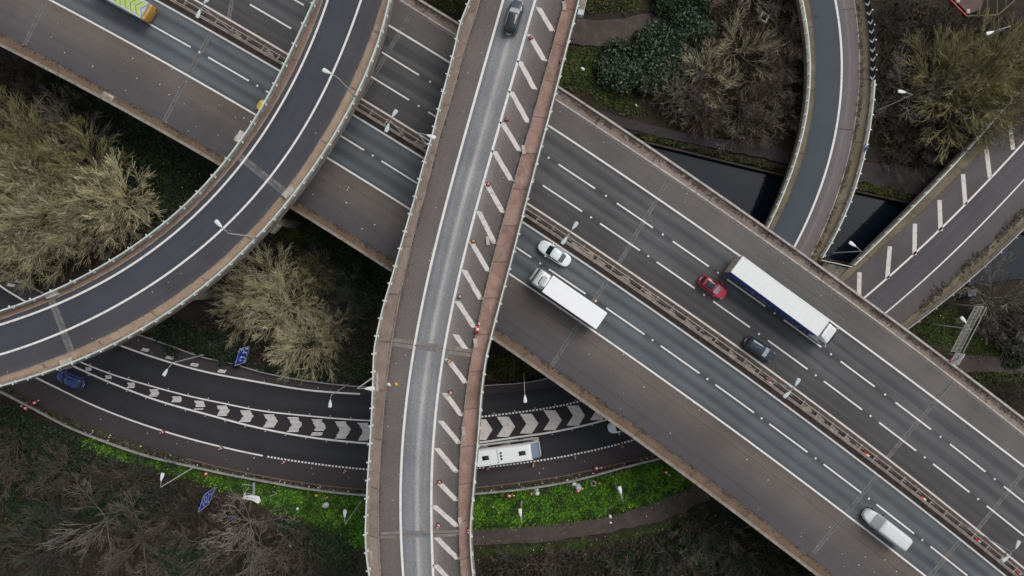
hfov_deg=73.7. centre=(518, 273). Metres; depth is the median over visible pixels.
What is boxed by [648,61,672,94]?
evergreen bush
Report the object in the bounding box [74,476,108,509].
bare shrub
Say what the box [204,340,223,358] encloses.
evergreen bush
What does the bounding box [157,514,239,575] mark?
bare tree
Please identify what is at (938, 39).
bare shrub
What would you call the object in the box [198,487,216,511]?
direction sign
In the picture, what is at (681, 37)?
evergreen bush
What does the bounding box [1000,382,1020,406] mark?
bare shrub
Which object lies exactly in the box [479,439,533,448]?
side window
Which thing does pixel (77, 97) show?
bare shrub
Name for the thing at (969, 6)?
railed pen
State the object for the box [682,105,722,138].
bare shrub
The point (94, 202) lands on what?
bare shrub
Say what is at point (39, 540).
bare shrub
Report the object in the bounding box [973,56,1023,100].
bare shrub
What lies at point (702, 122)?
bare shrub
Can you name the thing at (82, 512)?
evergreen bush
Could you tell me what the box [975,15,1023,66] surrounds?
bare shrub
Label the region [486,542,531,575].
bare shrub
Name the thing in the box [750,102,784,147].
bare shrub
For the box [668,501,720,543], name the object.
bare shrub
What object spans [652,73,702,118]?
bare shrub
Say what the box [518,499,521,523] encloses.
street lamp
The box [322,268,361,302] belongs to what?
evergreen bush
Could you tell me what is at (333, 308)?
bare shrub
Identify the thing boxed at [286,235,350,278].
bare tree
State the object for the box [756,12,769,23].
inspection chamber
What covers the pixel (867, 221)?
canal water
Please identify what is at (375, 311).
evergreen bush
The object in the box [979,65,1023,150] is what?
bare tree
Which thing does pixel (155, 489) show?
bare shrub
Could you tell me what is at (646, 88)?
evergreen bush
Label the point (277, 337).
bare shrub
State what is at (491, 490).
litter
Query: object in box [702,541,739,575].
bare shrub
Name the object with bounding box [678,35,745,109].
bare tree
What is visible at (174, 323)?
evergreen bush
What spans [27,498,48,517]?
evergreen bush
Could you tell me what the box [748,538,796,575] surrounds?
bare shrub
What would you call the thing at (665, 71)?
evergreen bush
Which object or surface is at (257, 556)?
bare tree
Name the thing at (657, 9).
evergreen bush
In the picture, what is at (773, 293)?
articulated lorry
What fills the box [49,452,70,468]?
evergreen bush
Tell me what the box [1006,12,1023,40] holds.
bare shrub
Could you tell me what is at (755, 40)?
bare tree
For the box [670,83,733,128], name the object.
bare tree
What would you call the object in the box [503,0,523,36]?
blue black car
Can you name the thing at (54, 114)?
bare shrub
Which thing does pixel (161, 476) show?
street lamp
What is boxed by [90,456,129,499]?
bare shrub
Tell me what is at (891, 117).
bare shrub
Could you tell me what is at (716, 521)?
bare shrub
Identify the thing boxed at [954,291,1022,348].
bare tree
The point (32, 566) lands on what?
bare tree
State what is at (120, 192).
bare tree
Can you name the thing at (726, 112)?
undergrowth
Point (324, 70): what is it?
street lamp
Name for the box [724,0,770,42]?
bare shrub
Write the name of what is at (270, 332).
bare shrub
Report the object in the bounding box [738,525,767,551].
evergreen bush
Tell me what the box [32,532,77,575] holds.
bare shrub
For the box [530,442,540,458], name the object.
rear window
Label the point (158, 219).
evergreen bush
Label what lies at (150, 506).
bare shrub
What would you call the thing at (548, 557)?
bare shrub
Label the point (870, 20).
chevron board
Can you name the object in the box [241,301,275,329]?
bare shrub
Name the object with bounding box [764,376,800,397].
street lamp
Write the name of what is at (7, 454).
bare shrub
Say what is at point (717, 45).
bare shrub
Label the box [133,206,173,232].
bare shrub
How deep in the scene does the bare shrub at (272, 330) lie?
98.67 m
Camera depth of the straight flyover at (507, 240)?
83.88 m
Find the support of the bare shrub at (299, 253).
on the ground at (874, 152)
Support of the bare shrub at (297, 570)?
on the ground at (874, 152)
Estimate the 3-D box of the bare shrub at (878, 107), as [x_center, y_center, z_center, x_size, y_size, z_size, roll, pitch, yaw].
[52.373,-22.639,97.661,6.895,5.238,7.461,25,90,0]
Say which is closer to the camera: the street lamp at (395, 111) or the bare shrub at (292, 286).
the street lamp at (395, 111)
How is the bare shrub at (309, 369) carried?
on the ground at (874, 152)
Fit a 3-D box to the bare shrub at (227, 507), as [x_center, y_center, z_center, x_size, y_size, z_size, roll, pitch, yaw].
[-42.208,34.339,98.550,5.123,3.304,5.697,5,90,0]
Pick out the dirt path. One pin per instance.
(664, 510)
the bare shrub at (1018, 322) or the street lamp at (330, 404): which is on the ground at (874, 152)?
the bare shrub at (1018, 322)
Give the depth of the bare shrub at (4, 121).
98.58 m
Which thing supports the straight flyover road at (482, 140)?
on the straight flyover at (507, 240)
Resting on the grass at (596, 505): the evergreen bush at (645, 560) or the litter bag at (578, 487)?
the litter bag at (578, 487)
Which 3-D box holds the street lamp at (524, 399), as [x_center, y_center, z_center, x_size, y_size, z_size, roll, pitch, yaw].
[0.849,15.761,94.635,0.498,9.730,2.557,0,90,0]
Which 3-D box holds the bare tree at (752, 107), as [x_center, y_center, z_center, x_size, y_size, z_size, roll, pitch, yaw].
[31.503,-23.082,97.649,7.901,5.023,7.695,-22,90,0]
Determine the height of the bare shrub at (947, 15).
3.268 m
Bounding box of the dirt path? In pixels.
[473,355,1023,545]
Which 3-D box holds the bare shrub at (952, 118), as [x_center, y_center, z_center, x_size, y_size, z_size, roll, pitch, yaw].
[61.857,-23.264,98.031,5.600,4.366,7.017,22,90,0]
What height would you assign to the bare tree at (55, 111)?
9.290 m
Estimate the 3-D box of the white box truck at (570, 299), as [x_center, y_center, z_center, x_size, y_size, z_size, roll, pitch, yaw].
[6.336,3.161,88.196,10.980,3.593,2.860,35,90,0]
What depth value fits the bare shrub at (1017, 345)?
98.48 m
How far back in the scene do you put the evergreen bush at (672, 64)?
98.43 m
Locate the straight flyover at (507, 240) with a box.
[363,0,579,575]
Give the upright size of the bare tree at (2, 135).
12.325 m
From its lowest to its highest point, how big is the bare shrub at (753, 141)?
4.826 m
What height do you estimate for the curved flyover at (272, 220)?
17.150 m
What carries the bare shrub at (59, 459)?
on the ground at (874, 152)
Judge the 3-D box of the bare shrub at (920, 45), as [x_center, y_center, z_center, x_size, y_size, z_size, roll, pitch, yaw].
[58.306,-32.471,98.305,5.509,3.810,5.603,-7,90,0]
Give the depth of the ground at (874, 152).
100.12 m
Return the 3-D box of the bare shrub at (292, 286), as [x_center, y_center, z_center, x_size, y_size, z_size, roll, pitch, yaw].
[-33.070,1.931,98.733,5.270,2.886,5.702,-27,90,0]
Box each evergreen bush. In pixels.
[0,406,17,436]
[0,440,18,460]
[0,462,13,489]
[0,472,19,500]
[0,497,28,522]
[17,511,41,537]
[18,457,41,475]
[27,469,55,492]
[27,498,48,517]
[32,438,54,463]
[36,480,59,501]
[46,457,65,480]
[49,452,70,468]
[56,442,83,472]
[56,508,81,535]
[67,458,85,477]
[68,474,103,506]
[72,492,103,517]
[73,492,101,515]
[93,131,126,160]
[103,169,136,206]
[107,161,127,174]
[116,185,140,211]
[123,167,147,190]
[125,207,157,240]
[128,165,152,187]
[132,179,157,199]
[151,202,176,225]
[152,205,175,223]
[155,327,192,358]
[159,315,192,344]
[193,329,219,358]
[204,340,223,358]
[206,331,236,364]
[218,333,252,368]
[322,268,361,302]
[339,318,361,333]
[345,285,377,318]
[346,318,369,344]
[363,294,383,318]
[592,49,629,78]
[597,52,631,89]
[604,37,645,75]
[608,57,650,95]
[614,547,636,571]
[626,29,656,65]
[629,58,661,93]
[633,23,682,70]
[633,555,661,575]
[639,19,681,62]
[641,58,677,81]
[645,54,672,94]
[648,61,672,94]
[650,65,684,93]
[652,0,676,15]
[654,0,691,26]
[656,56,684,78]
[657,24,674,51]
[665,45,701,82]
[666,536,695,562]
[671,1,715,49]
[672,17,696,39]
[672,26,689,48]
[672,29,692,48]
[674,517,712,555]
[675,518,708,552]
[675,522,698,553]
[682,0,711,18]
[682,16,707,37]
[684,547,711,569]
[685,40,713,68]
[691,13,717,40]
[701,518,735,554]
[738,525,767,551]
[996,323,1017,349]
[998,301,1023,333]
[998,338,1023,360]
[1000,344,1023,369]
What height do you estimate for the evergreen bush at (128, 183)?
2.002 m
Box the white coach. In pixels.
[477,437,541,466]
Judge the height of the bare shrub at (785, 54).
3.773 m
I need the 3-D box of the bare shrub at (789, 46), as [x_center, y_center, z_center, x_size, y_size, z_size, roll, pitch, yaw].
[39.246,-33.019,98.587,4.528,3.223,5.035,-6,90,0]
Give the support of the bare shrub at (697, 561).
on the ground at (874, 152)
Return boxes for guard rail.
[0,268,548,387]
[0,390,660,495]
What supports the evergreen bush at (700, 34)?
on the ground at (874, 152)
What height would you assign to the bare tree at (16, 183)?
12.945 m
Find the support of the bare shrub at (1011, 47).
on the ground at (874, 152)
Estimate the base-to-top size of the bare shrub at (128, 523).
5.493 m
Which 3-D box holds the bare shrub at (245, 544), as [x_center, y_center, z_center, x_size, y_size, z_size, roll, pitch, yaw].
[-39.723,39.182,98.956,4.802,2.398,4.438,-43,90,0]
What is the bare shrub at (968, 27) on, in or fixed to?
on the ground at (874, 152)
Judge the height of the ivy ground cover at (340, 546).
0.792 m
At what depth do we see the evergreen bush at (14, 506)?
99.07 m
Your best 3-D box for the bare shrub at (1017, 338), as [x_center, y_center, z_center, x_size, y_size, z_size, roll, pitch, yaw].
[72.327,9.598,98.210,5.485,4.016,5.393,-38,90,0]
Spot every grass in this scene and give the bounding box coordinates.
[0,0,1023,575]
[78,437,699,550]
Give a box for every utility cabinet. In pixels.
[102,91,113,100]
[577,0,586,17]
[963,289,975,295]
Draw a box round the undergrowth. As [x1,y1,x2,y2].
[0,0,1023,575]
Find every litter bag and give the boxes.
[321,502,328,507]
[575,483,581,490]
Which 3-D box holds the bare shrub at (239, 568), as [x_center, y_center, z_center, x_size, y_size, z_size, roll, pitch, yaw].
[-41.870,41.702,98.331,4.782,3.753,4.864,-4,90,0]
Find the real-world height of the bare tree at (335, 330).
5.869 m
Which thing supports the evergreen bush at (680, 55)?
on the ground at (874, 152)
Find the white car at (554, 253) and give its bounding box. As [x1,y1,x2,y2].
[537,240,570,266]
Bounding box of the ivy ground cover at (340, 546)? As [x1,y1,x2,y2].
[0,66,814,575]
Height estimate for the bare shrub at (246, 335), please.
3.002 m
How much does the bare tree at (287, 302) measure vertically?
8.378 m
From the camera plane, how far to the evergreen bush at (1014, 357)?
98.86 m
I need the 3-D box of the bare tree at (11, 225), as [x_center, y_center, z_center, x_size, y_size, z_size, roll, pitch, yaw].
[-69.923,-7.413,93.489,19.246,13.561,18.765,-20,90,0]
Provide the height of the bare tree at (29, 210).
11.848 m
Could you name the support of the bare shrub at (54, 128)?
on the ground at (874, 152)
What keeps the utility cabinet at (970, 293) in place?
on the ground at (874, 152)
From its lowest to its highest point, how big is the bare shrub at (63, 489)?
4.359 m
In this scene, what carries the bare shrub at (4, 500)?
on the ground at (874, 152)
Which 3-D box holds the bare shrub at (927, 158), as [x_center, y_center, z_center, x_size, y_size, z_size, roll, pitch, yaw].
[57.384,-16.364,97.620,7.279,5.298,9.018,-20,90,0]
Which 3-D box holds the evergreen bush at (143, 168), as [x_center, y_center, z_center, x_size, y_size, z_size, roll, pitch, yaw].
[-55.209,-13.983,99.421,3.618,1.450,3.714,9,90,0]
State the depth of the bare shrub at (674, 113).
99.06 m
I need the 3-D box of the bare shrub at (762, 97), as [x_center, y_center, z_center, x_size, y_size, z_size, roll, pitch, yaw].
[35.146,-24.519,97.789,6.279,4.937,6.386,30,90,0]
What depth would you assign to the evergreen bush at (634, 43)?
98.66 m
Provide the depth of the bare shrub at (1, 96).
98.26 m
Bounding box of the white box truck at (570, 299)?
[529,266,606,328]
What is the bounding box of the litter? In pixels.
[7,52,981,572]
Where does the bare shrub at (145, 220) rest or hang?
on the ground at (874, 152)
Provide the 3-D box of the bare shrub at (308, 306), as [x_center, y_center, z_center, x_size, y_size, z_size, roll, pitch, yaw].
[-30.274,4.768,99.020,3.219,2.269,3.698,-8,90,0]
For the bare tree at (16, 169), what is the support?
on the ground at (874, 152)
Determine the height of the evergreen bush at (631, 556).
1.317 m
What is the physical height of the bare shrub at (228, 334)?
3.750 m
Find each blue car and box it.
[56,369,86,388]
[742,335,774,361]
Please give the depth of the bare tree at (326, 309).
97.36 m
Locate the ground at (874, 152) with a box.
[0,0,1023,575]
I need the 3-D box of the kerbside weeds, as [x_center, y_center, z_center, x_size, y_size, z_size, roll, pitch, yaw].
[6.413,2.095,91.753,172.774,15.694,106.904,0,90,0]
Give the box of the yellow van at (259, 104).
[256,99,263,110]
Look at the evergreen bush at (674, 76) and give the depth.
98.36 m
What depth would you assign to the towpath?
99.88 m
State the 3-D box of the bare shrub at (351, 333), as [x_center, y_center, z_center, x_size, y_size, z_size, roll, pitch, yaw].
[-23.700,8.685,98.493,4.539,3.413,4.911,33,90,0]
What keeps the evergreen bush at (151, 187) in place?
on the ground at (874, 152)
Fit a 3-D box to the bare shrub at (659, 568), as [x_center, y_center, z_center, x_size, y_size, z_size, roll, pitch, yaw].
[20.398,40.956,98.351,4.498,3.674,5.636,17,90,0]
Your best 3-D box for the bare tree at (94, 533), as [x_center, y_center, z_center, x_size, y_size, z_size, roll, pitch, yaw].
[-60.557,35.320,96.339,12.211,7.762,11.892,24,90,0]
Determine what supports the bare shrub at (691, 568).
on the ground at (874, 152)
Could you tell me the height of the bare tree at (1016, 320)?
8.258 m
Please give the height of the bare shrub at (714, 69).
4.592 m
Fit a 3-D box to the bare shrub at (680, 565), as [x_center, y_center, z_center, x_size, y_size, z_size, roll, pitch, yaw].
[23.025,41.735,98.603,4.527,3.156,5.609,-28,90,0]
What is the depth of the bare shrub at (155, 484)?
97.22 m
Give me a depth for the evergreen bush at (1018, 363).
99.34 m
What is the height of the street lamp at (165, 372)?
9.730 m
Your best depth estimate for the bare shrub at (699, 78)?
97.45 m
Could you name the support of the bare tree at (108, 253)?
on the ground at (874, 152)
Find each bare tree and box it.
[0,88,90,211]
[0,124,54,234]
[0,130,101,265]
[0,140,77,283]
[0,175,109,289]
[0,218,55,295]
[0,503,82,575]
[1,107,89,204]
[7,83,126,167]
[8,487,72,550]
[24,114,135,211]
[26,442,99,514]
[36,474,137,573]
[39,172,144,267]
[61,148,165,249]
[76,209,128,263]
[94,489,173,575]
[99,185,158,237]
[130,502,202,554]
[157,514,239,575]
[196,515,291,575]
[199,487,295,571]
[207,264,277,348]
[224,241,303,323]
[235,263,326,349]
[251,513,309,574]
[263,307,338,383]
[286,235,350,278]
[287,246,343,303]
[300,307,355,360]
[306,286,368,335]
[316,258,382,321]
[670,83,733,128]
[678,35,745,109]
[680,543,710,566]
[701,4,787,80]
[709,84,770,138]
[737,44,796,117]
[750,4,816,62]
[760,87,802,138]
[874,40,985,123]
[894,25,1023,164]
[896,21,992,109]
[900,91,967,152]
[939,69,1023,158]
[946,7,1023,127]
[949,248,1023,345]
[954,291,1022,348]
[969,283,1023,364]
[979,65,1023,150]
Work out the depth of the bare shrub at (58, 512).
98.59 m
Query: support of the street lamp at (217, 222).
on the curved flyover at (272, 220)
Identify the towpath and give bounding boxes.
[595,109,939,194]
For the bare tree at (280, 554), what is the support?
on the ground at (874, 152)
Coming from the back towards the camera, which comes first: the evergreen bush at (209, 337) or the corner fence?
the evergreen bush at (209, 337)
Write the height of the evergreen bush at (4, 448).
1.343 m
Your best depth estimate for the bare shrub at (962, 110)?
97.39 m
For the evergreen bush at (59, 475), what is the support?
on the ground at (874, 152)
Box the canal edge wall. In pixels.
[643,141,1023,233]
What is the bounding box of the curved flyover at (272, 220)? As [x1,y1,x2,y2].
[0,0,393,387]
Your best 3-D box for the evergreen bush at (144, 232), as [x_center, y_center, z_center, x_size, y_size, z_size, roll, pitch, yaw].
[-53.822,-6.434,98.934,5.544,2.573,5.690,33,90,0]
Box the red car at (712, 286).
[697,275,726,299]
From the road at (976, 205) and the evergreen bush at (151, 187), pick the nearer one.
the road at (976, 205)
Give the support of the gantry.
on the ground at (874, 152)
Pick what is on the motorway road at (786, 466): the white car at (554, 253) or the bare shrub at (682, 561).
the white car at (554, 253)
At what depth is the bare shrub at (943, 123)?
98.53 m
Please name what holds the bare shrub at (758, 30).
on the ground at (874, 152)
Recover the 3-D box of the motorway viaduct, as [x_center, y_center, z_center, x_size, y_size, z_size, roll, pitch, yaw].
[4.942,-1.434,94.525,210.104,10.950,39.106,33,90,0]
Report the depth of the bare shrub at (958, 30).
97.89 m
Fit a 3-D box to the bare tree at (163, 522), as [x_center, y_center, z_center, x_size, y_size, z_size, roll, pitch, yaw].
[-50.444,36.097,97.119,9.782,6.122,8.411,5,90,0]
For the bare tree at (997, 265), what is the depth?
96.30 m
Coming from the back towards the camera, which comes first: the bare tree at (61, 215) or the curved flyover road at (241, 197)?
the bare tree at (61, 215)
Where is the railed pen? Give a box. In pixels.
[950,0,1014,16]
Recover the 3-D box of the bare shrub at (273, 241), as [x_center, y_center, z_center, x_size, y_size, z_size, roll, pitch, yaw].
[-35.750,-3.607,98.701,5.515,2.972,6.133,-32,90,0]
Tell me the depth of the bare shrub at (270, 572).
97.55 m
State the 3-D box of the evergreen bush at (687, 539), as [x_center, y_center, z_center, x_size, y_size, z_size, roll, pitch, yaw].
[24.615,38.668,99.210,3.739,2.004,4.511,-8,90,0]
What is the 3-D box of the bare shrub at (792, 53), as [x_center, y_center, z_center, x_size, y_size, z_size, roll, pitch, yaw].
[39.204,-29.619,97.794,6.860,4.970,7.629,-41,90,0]
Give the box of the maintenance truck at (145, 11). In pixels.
[106,0,157,23]
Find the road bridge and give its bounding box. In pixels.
[820,82,1023,328]
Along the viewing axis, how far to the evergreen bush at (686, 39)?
98.81 m
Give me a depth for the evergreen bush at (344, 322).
99.21 m
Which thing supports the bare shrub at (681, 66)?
on the ground at (874, 152)
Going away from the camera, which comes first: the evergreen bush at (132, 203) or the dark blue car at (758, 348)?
the dark blue car at (758, 348)
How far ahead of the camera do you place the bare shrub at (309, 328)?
98.33 m
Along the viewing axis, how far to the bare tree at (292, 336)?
96.11 m
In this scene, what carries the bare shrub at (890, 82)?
on the ground at (874, 152)
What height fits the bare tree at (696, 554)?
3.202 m
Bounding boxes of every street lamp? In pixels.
[160,468,193,487]
[162,354,204,375]
[195,0,234,33]
[214,219,257,237]
[322,68,356,97]
[328,383,349,407]
[343,499,362,524]
[357,377,374,390]
[384,109,403,135]
[417,132,435,145]
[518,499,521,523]
[523,373,526,402]
[561,221,578,244]
[613,480,623,501]
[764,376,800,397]
[830,241,861,253]
[877,89,912,110]
[929,316,969,328]
[961,524,1020,562]
[979,25,1010,41]
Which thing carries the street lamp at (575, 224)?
on the motorway road at (786, 466)
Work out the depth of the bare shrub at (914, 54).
97.66 m
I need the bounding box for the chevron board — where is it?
[864,0,875,80]
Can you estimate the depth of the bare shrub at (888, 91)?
98.19 m
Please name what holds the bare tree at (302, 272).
on the ground at (874, 152)
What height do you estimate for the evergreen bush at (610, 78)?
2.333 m
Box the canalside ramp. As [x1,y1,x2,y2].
[764,0,876,262]
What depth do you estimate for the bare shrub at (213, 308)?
98.46 m
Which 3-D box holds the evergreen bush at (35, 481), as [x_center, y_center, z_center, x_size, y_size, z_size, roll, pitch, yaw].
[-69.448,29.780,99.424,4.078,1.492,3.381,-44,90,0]
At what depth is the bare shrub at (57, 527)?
98.45 m
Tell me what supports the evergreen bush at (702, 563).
on the ground at (874, 152)
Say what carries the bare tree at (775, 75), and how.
on the ground at (874, 152)
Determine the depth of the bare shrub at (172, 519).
97.50 m
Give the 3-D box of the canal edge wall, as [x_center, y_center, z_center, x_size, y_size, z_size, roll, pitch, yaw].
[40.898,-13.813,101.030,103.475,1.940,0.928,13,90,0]
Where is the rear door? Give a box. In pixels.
[725,256,741,271]
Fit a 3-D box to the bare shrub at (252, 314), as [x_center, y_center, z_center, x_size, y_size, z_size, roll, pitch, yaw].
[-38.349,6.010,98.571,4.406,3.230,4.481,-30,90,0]
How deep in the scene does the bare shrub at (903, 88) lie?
97.80 m
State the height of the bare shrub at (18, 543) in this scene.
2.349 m
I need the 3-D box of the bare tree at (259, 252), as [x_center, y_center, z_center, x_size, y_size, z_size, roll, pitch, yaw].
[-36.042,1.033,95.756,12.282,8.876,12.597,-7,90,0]
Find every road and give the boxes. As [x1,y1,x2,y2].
[0,0,381,376]
[0,0,1023,575]
[0,270,658,493]
[379,0,561,575]
[773,0,859,257]
[844,107,1023,323]
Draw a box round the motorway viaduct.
[0,0,1023,575]
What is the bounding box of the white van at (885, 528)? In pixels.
[860,507,912,550]
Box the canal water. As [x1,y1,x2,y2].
[649,145,1023,286]
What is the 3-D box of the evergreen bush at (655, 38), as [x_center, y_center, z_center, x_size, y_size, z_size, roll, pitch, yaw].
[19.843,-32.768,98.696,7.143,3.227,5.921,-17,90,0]
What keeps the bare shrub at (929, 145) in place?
on the ground at (874, 152)
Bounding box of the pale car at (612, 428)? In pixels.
[607,422,622,434]
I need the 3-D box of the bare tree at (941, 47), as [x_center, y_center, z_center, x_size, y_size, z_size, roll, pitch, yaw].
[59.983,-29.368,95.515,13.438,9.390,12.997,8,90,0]
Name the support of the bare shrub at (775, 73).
on the ground at (874, 152)
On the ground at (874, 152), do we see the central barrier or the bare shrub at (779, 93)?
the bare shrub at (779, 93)
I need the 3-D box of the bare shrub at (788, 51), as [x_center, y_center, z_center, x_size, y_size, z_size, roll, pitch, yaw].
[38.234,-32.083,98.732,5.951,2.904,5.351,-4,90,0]
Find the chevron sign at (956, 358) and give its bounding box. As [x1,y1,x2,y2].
[947,352,964,364]
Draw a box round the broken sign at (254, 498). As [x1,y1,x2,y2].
[242,482,260,502]
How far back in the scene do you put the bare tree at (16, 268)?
96.52 m
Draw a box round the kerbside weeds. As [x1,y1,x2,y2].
[0,0,1023,575]
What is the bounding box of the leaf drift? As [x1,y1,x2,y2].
[172,0,860,450]
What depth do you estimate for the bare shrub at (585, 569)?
98.88 m
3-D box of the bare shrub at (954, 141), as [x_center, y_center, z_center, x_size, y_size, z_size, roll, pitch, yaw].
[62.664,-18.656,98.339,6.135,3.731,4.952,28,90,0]
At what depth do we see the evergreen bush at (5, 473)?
99.12 m
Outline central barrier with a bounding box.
[170,0,1023,575]
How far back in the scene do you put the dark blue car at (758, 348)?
88.83 m
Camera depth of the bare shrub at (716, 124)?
98.08 m
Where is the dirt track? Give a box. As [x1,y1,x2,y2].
[569,0,728,47]
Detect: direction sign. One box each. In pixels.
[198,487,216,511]
[235,347,249,365]
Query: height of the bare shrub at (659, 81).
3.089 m
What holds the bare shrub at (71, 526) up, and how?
on the ground at (874, 152)
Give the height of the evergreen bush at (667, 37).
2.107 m
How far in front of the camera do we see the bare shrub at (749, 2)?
98.47 m
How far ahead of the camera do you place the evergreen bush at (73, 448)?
98.81 m
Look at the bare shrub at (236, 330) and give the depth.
98.55 m
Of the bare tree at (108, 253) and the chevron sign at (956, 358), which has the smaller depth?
the chevron sign at (956, 358)
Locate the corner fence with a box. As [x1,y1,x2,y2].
[818,260,851,266]
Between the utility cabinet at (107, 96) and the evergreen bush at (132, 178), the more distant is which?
the evergreen bush at (132, 178)
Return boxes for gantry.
[930,303,986,352]
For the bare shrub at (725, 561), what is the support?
on the ground at (874, 152)
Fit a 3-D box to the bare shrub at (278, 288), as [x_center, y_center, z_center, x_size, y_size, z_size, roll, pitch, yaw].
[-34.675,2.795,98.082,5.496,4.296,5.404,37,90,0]
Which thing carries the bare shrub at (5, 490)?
on the ground at (874, 152)
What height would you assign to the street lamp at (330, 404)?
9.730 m
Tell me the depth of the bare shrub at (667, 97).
98.58 m
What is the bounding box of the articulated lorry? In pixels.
[724,256,838,346]
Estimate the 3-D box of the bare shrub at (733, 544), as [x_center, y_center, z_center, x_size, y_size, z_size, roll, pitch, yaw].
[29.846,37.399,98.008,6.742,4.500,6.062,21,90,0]
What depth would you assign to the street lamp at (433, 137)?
75.47 m
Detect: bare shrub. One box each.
[0,84,15,116]
[0,107,13,131]
[0,422,27,472]
[0,446,23,481]
[0,460,27,501]
[0,476,13,516]
[0,522,25,551]
[0,528,28,575]
[2,449,41,494]
[9,66,45,108]
[11,76,48,112]
[20,513,62,550]
[26,110,57,135]
[29,219,65,248]
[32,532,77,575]
[33,442,84,498]
[37,112,83,149]
[38,98,75,128]
[41,506,77,542]
[43,496,68,529]
[49,469,79,506]
[55,83,80,110]
[56,108,83,134]
[60,501,99,536]
[61,131,90,160]
[68,93,105,128]
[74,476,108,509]
[75,460,134,510]
[83,150,120,185]
[83,184,117,219]
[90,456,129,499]
[99,454,144,501]
[99,498,150,544]
[105,517,136,549]
[107,461,155,510]
[114,174,154,202]
[119,220,145,246]
[121,454,173,494]
[124,564,161,575]
[127,204,164,231]
[129,480,176,520]
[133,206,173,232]
[135,545,177,575]
[141,481,196,523]
[147,493,199,547]
[160,467,187,494]
[168,489,200,519]
[200,552,243,575]
[202,288,233,323]
[210,492,245,528]
[211,548,242,575]
[218,320,243,354]
[225,528,258,557]
[226,263,265,296]
[226,317,262,355]
[230,316,261,350]
[233,334,257,356]
[241,300,267,329]
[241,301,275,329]
[242,556,296,575]
[248,549,294,575]
[257,315,298,349]
[258,234,294,271]
[258,240,291,269]
[259,271,294,306]
[259,316,301,345]
[260,317,293,351]
[266,348,303,372]
[269,269,304,304]
[273,527,324,575]
[275,554,303,575]
[281,551,320,575]
[283,553,323,575]
[285,265,312,296]
[290,310,334,344]
[293,245,324,277]
[298,337,334,377]
[300,294,317,315]
[303,331,331,360]
[307,564,345,575]
[314,314,334,341]
[317,296,347,324]
[317,335,351,368]
[328,292,354,323]
[336,318,370,350]
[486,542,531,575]
[521,540,563,575]
[538,547,567,575]
[544,559,581,575]
[564,551,598,574]
[598,540,625,575]
[602,555,628,575]
[605,555,653,575]
[642,61,675,97]
[645,538,674,575]
[649,82,685,113]
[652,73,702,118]
[657,540,695,575]
[659,98,689,127]
[659,562,693,575]
[661,60,699,103]
[662,543,695,575]
[663,56,703,92]
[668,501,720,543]
[670,553,715,575]
[672,54,717,107]
[676,510,719,547]
[677,96,723,133]
[678,82,723,134]
[679,514,725,566]
[682,25,732,64]
[682,87,726,133]
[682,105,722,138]
[686,58,728,100]
[691,505,734,555]
[700,557,746,575]
[701,52,746,89]
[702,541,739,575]
[703,521,752,558]
[709,535,757,575]
[715,110,765,153]
[723,546,766,575]
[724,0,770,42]
[726,534,761,575]
[729,77,765,115]
[737,107,780,149]
[738,0,777,16]
[738,81,786,119]
[742,26,784,54]
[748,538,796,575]
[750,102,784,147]
[756,73,787,106]
[757,28,788,70]
[757,62,802,102]
[760,41,802,79]
[760,50,790,72]
[760,52,794,92]
[763,33,804,83]
[766,0,796,19]
[766,32,802,68]
[776,28,800,62]
[868,86,915,140]
[874,0,920,37]
[874,67,903,116]
[875,61,912,96]
[875,61,917,104]
[875,72,918,116]
[877,0,910,35]
[879,93,917,134]
[883,142,914,182]
[884,117,920,156]
[892,126,950,183]
[899,102,927,135]
[905,30,939,65]
[907,46,952,97]
[907,75,952,126]
[910,115,937,143]
[910,123,956,164]
[921,26,955,58]
[921,135,950,166]
[922,103,967,135]
[924,0,954,32]
[928,129,976,164]
[931,16,978,45]
[931,90,960,136]
[934,126,970,156]
[940,84,989,124]
[944,8,992,53]
[946,112,984,143]
[950,87,983,131]
[954,50,1001,89]
[971,278,1010,320]
[972,26,1011,55]
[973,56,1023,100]
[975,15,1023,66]
[975,308,1008,343]
[988,292,1023,324]
[990,30,1023,67]
[997,312,1023,355]
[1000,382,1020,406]
[1001,301,1023,337]
[1004,322,1023,356]
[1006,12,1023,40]
[1011,337,1023,356]
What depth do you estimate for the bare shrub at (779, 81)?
98.35 m
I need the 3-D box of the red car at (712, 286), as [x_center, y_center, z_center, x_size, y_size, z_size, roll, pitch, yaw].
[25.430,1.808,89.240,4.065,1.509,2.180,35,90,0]
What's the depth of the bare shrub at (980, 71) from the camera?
97.04 m
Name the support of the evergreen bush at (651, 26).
on the ground at (874, 152)
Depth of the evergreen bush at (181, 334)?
99.01 m
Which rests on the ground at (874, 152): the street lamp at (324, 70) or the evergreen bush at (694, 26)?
the evergreen bush at (694, 26)
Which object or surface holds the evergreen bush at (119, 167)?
on the ground at (874, 152)
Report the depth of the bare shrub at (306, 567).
98.26 m
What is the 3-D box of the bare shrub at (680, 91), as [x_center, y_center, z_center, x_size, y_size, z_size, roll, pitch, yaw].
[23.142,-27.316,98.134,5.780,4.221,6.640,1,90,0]
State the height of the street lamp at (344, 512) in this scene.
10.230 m
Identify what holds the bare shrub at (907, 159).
on the ground at (874, 152)
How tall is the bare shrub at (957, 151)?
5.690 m
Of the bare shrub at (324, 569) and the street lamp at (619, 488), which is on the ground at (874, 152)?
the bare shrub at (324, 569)
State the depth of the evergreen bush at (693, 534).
99.00 m

